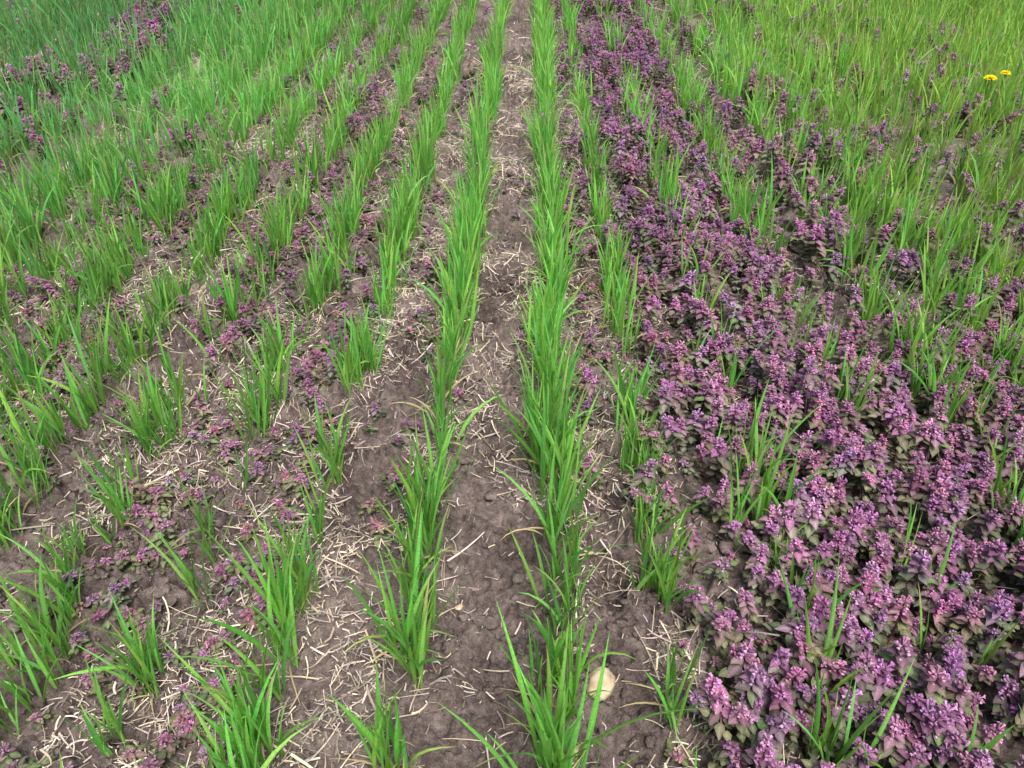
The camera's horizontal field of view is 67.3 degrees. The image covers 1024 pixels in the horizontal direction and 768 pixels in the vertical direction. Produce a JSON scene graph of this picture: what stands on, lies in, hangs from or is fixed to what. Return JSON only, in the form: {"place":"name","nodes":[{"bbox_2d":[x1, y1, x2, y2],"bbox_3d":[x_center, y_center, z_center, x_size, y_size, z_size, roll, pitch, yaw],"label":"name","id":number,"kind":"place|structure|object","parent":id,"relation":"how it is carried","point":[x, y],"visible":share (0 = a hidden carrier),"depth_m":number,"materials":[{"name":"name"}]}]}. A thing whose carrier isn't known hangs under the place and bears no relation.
{"place":"outdoors","nodes":[
{"label":"outdoors","id":0,"kind":"place"},
{"bbox_2d":[0,0,1023,767],"bbox_3d":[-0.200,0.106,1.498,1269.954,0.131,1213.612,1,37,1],"label":"ground","id":1,"kind":"structure","parent":0,"point":[496,558],"depth_m":1.38,"materials":[{"name":"soil"}]},
{"bbox_2d":[455,604,462,609],"bbox_3d":[-0.081,0.341,1.175,0.014,0.008,0.010,1,37,1],"label":"stone","id":2,"kind":"object","parent":1,"relation":"on","point":[459,607],"visible":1,"depth_m":1.17,"materials":[{"name":"beige stone"}]},
{"bbox_2d":[0,0,1023,767],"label":"wheat crop","id":3,"kind":"object","parent":1,"relation":"on","point":[200,28],"visible":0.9,"depth_m":1.99,"materials":[{"name":"green plant"}]},
{"bbox_2d":[0,0,1023,767],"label":"purple dead nettle patch","id":4,"kind":"object","parent":1,"relation":"on","point":[936,720],"visible":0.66,"depth_m":1.43,"materials":[{"name":"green plant"}]},
{"bbox_2d":[0,0,1023,767],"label":"straw residue","id":5,"kind":"object","parent":1,"relation":"on","point":[522,84],"visible":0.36,"depth_m":1.43},
{"bbox_2d":[586,666,615,701],"bbox_3d":[0.123,0.418,1.071,0.045,0.038,0.047,1,37,1],"label":"stone","id":6,"kind":"object","parent":1,"relation":"on","point":[608,682],"visible":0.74,"depth_m":1.06,"materials":[{"name":"beige stone"}]},
{"bbox_2d":[956,75,996,125],"bbox_3d":[1.760,-1.051,2.878,0.230,0.204,0.169,15,40,19],"label":"dandelion","id":7,"kind":"object","parent":1,"relation":"on","point":[990,77],"visible":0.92,"depth_m":2.82,"materials":[{"name":"yellow plant"}]},
{"bbox_2d":[978,70,1013,123],"bbox_3d":[1.832,-1.073,2.888,0.192,0.196,0.188,-11,38,-14],"label":"dandelion","id":8,"kind":"object","parent":1,"relation":"on","point":[1005,72],"visible":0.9,"depth_m":2.84,"materials":[{"name":"yellow plant"}]}
]}

